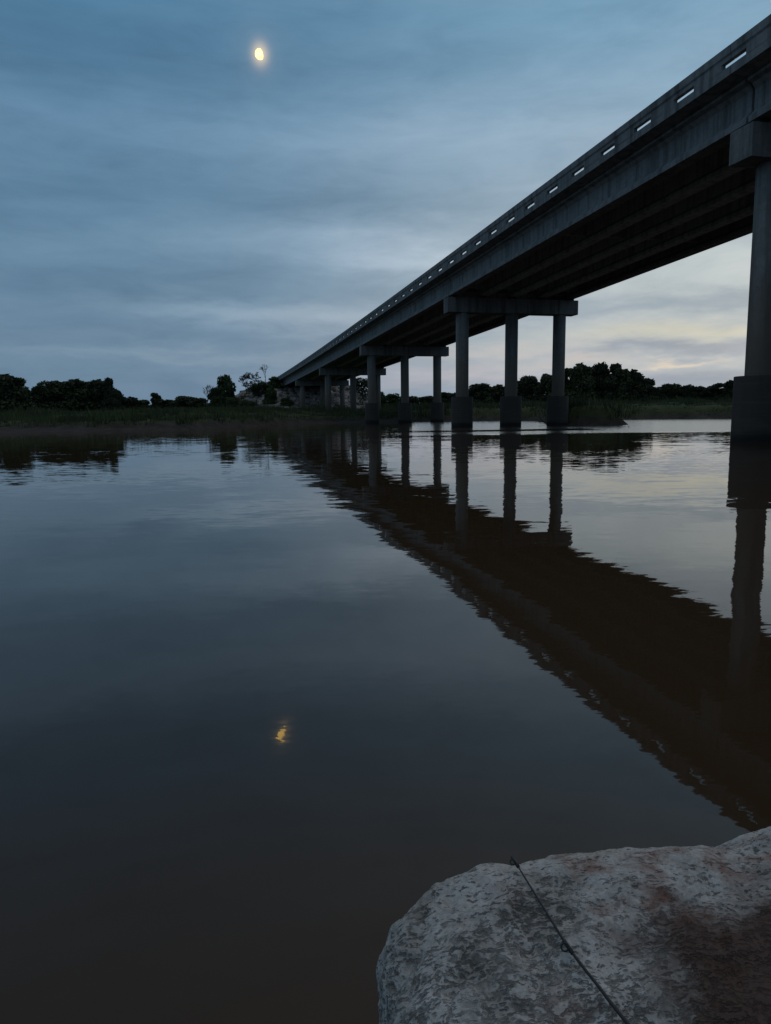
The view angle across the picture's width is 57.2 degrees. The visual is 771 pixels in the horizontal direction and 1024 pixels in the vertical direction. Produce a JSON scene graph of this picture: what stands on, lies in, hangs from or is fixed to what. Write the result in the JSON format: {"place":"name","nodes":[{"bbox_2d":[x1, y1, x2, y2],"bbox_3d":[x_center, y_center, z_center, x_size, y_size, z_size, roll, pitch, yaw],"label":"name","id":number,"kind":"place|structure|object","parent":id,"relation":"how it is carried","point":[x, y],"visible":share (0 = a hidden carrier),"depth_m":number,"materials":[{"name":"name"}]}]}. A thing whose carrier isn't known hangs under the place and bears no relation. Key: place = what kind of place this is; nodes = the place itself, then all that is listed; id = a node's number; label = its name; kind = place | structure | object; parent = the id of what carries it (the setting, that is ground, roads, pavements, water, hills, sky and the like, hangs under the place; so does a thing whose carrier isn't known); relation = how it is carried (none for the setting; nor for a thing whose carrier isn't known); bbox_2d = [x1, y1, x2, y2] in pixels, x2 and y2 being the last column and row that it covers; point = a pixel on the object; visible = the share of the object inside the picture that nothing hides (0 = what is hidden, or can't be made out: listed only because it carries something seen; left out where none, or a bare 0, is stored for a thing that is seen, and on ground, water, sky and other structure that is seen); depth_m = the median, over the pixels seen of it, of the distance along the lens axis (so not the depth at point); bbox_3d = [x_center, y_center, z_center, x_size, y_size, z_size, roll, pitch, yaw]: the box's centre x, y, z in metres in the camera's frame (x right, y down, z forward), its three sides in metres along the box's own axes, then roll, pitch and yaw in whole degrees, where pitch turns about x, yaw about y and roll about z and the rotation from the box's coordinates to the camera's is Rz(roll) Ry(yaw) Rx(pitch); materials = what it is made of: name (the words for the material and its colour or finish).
{"place":"outdoors","nodes":[
{"label":"outdoors","id":0,"kind":"place"},
{"bbox_2d":[255,48,262,59],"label":"moon","id":1,"kind":"object","parent":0,"point":[258,54],"visible":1,"depth_m":4131.88,"materials":[{"name":"white"}]},
{"bbox_2d":[0,381,731,432],"bbox_3d":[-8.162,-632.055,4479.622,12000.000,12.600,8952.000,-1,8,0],"label":"bank","id":2,"kind":"structure","parent":0,"point":[597,415],"depth_m":84.01,"materials":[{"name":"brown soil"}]},
{"bbox_2d":[0,374,38,412],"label":"tree","id":3,"kind":"object","parent":2,"relation":"on","point":[15,393],"visible":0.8,"depth_m":101.09,"materials":[{"name":"green plant"}]},
{"bbox_2d":[29,386,49,408],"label":"tree","id":4,"kind":"object","parent":2,"relation":"on","point":[37,397],"visible":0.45,"depth_m":109.46,"materials":[{"name":"green plant"}]},
{"bbox_2d":[33,380,69,412],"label":"tree","id":5,"kind":"object","parent":2,"relation":"on","point":[50,391],"visible":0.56,"depth_m":109.70,"materials":[{"name":"green plant"}]},
{"bbox_2d":[54,378,98,410],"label":"tree","id":6,"kind":"object","parent":2,"relation":"on","point":[73,391],"visible":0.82,"depth_m":110.36,"materials":[{"name":"green plant"}]},
{"bbox_2d":[80,379,106,410],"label":"tree","id":7,"kind":"object","parent":2,"relation":"on","point":[96,393],"visible":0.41,"depth_m":111.53,"materials":[{"name":"green plant"}]},
{"bbox_2d":[100,377,116,410],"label":"tree","id":8,"kind":"object","parent":2,"relation":"on","point":[108,386],"visible":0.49,"depth_m":110.66,"materials":[{"name":"green plant"}]},
{"bbox_2d":[106,389,124,409],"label":"tree","id":9,"kind":"object","parent":2,"relation":"on","point":[114,400],"visible":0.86,"depth_m":109.85,"materials":[{"name":"green plant"}]},
{"bbox_2d":[120,396,140,409],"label":"tree","id":10,"kind":"object","parent":2,"relation":"on","point":[128,402],"visible":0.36,"depth_m":255.05,"materials":[{"name":"green plant"}]},
{"bbox_2d":[135,399,157,409],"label":"tree","id":11,"kind":"object","parent":2,"relation":"on","point":[143,402],"visible":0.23,"depth_m":264.88,"materials":[{"name":"green plant"}]},
{"bbox_2d":[150,393,163,406],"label":"tree","id":12,"kind":"object","parent":2,"relation":"on","point":[156,398],"visible":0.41,"depth_m":275.07,"materials":[{"name":"green plant"}]},
{"bbox_2d":[158,399,176,407],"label":"tree","id":13,"kind":"object","parent":2,"relation":"on","point":[163,403],"visible":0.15,"depth_m":269.24,"materials":[{"name":"green plant"}]},
{"bbox_2d":[166,396,195,408],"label":"tree","id":14,"kind":"object","parent":2,"relation":"on","point":[182,401],"visible":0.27,"depth_m":257.52,"materials":[{"name":"green plant"}]},
{"bbox_2d":[186,398,206,408],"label":"tree","id":15,"kind":"object","parent":2,"relation":"on","point":[197,402],"visible":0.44,"depth_m":250.23,"materials":[{"name":"green plant"}]},
{"bbox_2d":[204,385,213,403],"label":"bare sapling","id":16,"kind":"object","parent":2,"relation":"on","point":[209,387],"visible":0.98,"depth_m":148.41,"materials":[{"name":"brown plant"}]},
{"bbox_2d":[207,387,221,407],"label":"tree","id":17,"kind":"object","parent":2,"relation":"on","point":[214,397],"visible":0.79,"depth_m":147.42,"materials":[{"name":"green plant"}]},
{"bbox_2d":[217,374,236,406],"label":"tree","id":18,"kind":"object","parent":2,"relation":"on","point":[226,386],"visible":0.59,"depth_m":173.93,"materials":[{"name":"green plant"}]},
{"bbox_2d":[226,397,240,407],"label":"bush","id":19,"kind":"object","parent":2,"relation":"on","point":[233,401],"visible":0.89,"depth_m":168.86,"materials":[{"name":"green plant"}]},
{"bbox_2d":[238,372,251,393],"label":"bare tree","id":20,"kind":"object","parent":2,"relation":"on","point":[244,376],"visible":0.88,"depth_m":176.91,"materials":[{"name":"brown plant"}]},
{"bbox_2d":[238,400,257,407],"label":"bush","id":21,"kind":"object","parent":2,"relation":"on","point":[247,403],"visible":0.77,"depth_m":163.60,"materials":[{"name":"green plant"}]},
{"bbox_2d":[247,372,264,384],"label":"bare tree","id":22,"kind":"object","parent":2,"relation":"on","point":[252,377],"visible":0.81,"depth_m":174.94,"materials":[{"name":"brown plant"}]},
{"bbox_2d":[246,382,275,396],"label":"tree","id":23,"kind":"object","parent":2,"relation":"on","point":[255,388],"visible":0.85,"depth_m":171.64,"materials":[{"name":"green plant"}]},
{"bbox_2d":[260,365,267,381],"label":"bare sapling","id":24,"kind":"object","parent":2,"relation":"on","point":[264,371],"visible":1,"depth_m":182.38,"materials":[{"name":"brown plant"}]},
{"bbox_2d":[262,387,276,403],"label":"bush","id":25,"kind":"object","parent":2,"relation":"on","point":[270,396],"visible":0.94,"depth_m":164.75,"materials":[{"name":"green plant"}]},
{"bbox_2d":[266,376,283,388],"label":"tree","id":26,"kind":"object","parent":2,"relation":"on","point":[275,382],"visible":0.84,"depth_m":174.17,"materials":[{"name":"green plant"}]},
{"bbox_2d":[280,397,293,406],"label":"bush","id":27,"kind":"object","parent":2,"relation":"on","point":[287,401],"visible":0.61,"depth_m":161.43,"materials":[{"name":"green plant"}]},
{"bbox_2d":[235,382,367,408],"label":"riprap","id":28,"kind":"object","parent":2,"relation":"on","point":[294,397],"visible":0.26,"depth_m":171.21,"materials":[{"name":"stone"}]},
{"bbox_2d":[237,380,367,407],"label":"embankment weeds","id":29,"kind":"object","parent":2,"relation":"on","point":[307,387],"visible":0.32,"depth_m":173.63,"materials":[{"name":"green plant"}]},
{"bbox_2d":[349,377,367,396],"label":"tree","id":30,"kind":"object","parent":2,"relation":"on","point":[361,382],"visible":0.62,"depth_m":181.72,"materials":[{"name":"green plant"}]},
{"bbox_2d":[381,392,388,406],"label":"tree","id":31,"kind":"object","parent":2,"relation":"on","point":[384,400],"visible":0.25,"depth_m":171.62,"materials":[{"name":"green plant"}]},
{"bbox_2d":[385,393,400,406],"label":"tree","id":32,"kind":"object","parent":2,"relation":"on","point":[393,399],"visible":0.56,"depth_m":176.82,"materials":[{"name":"green plant"}]},
{"bbox_2d":[400,396,418,404],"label":"tree","id":33,"kind":"object","parent":2,"relation":"on","point":[412,399],"visible":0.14,"depth_m":224.74,"materials":[{"name":"green plant"}]},
{"bbox_2d":[414,395,432,404],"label":"tree","id":34,"kind":"object","parent":2,"relation":"on","point":[424,399],"visible":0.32,"depth_m":220.83,"materials":[{"name":"green plant"}]},
{"bbox_2d":[431,392,451,403],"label":"tree","id":35,"kind":"object","parent":2,"relation":"on","point":[444,397],"visible":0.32,"depth_m":219.55,"materials":[{"name":"green plant"}]},
{"bbox_2d":[448,392,455,403],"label":"tree","id":36,"kind":"object","parent":2,"relation":"on","point":[452,395],"visible":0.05,"depth_m":211.58,"materials":[{"name":"green plant"}]},
{"bbox_2d":[469,383,490,402],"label":"tree","id":37,"kind":"object","parent":2,"relation":"on","point":[478,392],"visible":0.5,"depth_m":204.92,"materials":[{"name":"green plant"}]},
{"bbox_2d":[481,384,503,402],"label":"tree","id":38,"kind":"object","parent":2,"relation":"on","point":[492,397],"visible":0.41,"depth_m":200.32,"materials":[{"name":"green plant"}]},
{"bbox_2d":[496,381,520,401],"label":"tree","id":39,"kind":"object","parent":2,"relation":"on","point":[500,392],"visible":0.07,"depth_m":197.20,"materials":[{"name":"green plant"}]},
{"bbox_2d":[278,14,770,441],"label":"road bridge","id":40,"kind":"structure","parent":2,"relation":"on","point":[673,180],"depth_m":40.87,"materials":[{"name":"concrete"}]},
{"bbox_2d":[517,375,540,401],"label":"tree","id":41,"kind":"object","parent":2,"relation":"on","point":[528,384],"visible":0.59,"depth_m":189.84,"materials":[{"name":"green plant"}]},
{"bbox_2d":[532,373,551,401],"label":"tree","id":42,"kind":"object","parent":2,"relation":"on","point":[541,391],"visible":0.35,"depth_m":180.78,"materials":[{"name":"green plant"}]},
{"bbox_2d":[546,368,571,395],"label":"tree","id":43,"kind":"object","parent":2,"relation":"on","point":[549,386],"visible":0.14,"depth_m":173.97,"materials":[{"name":"green plant"}]},
{"bbox_2d":[564,362,598,400],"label":"tree","id":44,"kind":"object","parent":2,"relation":"on","point":[580,374],"visible":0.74,"depth_m":171.08,"materials":[{"name":"green plant"}]},
{"bbox_2d":[590,361,610,401],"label":"tree","id":45,"kind":"object","parent":2,"relation":"on","point":[600,373],"visible":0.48,"depth_m":172.92,"materials":[{"name":"green plant"}]},
{"bbox_2d":[600,363,633,401],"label":"tree","id":46,"kind":"object","parent":2,"relation":"on","point":[619,381],"visible":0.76,"depth_m":170.08,"materials":[{"name":"green plant"}]},
{"bbox_2d":[629,369,647,401],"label":"tree","id":47,"kind":"object","parent":2,"relation":"on","point":[638,388],"visible":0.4,"depth_m":171.78,"materials":[{"name":"green plant"}]},
{"bbox_2d":[643,378,660,400],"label":"tree","id":48,"kind":"object","parent":2,"relation":"on","point":[652,391],"visible":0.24,"depth_m":176.36,"materials":[{"name":"green plant"}]},
{"bbox_2d":[655,387,669,400],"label":"tree","id":49,"kind":"object","parent":2,"relation":"on","point":[661,394],"visible":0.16,"depth_m":196.01,"materials":[{"name":"green plant"}]},
{"bbox_2d":[661,383,684,400],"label":"tree","id":50,"kind":"object","parent":2,"relation":"on","point":[673,390],"visible":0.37,"depth_m":200.25,"materials":[{"name":"green plant"}]},
{"bbox_2d":[680,384,701,400],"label":"tree","id":51,"kind":"object","parent":2,"relation":"on","point":[690,389],"visible":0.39,"depth_m":200.70,"materials":[{"name":"green plant"}]},
{"bbox_2d":[695,386,705,397],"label":"tree","id":52,"kind":"object","parent":2,"relation":"on","point":[699,390],"visible":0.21,"depth_m":205.06,"materials":[{"name":"green plant"}]},
{"bbox_2d":[701,383,723,400],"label":"tree","id":53,"kind":"object","parent":2,"relation":"on","point":[712,392],"visible":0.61,"depth_m":201.30,"materials":[{"name":"green plant"}]},
{"bbox_2d":[716,380,732,400],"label":"tree","id":54,"kind":"object","parent":2,"relation":"on","point":[728,388],"visible":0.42,"depth_m":196.65,"materials":[{"name":"green plant"}]},
{"bbox_2d":[0,418,770,1023],"bbox_3d":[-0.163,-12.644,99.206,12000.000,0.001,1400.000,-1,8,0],"label":"river water","id":55,"kind":"structure","parent":0,"point":[298,722],"depth_m":3.38,"materials":[{"name":"brown liquid"}]},
{"bbox_2d":[0,0,770,404],"label":"sky","id":56,"kind":"structure","parent":0,"point":[182,209],"materials":[{"name":"blue"}]},
{"bbox_2d":[364,392,731,419],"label":"bank grass","id":57,"kind":"structure","parent":0,"point":[581,401],"depth_m":100.12,"materials":[{"name":"plant"}]},
{"bbox_3d":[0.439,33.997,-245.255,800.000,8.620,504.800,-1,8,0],"label":"near bank","id":58,"kind":"structure","parent":0,"visible":0},
{"bbox_2d":[376,826,770,1023],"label":"boulder","id":59,"kind":"object","parent":58,"relation":"on","point":[668,935],"visible":1,"depth_m":1.22,"materials":[{"name":"stone"}]},
{"bbox_2d":[510,856,629,1023],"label":"fishing rod","id":60,"kind":"object","parent":59,"relation":"on","point":[594,981],"visible":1,"depth_m":1.17,"materials":[{"name":"black"}]}
]}

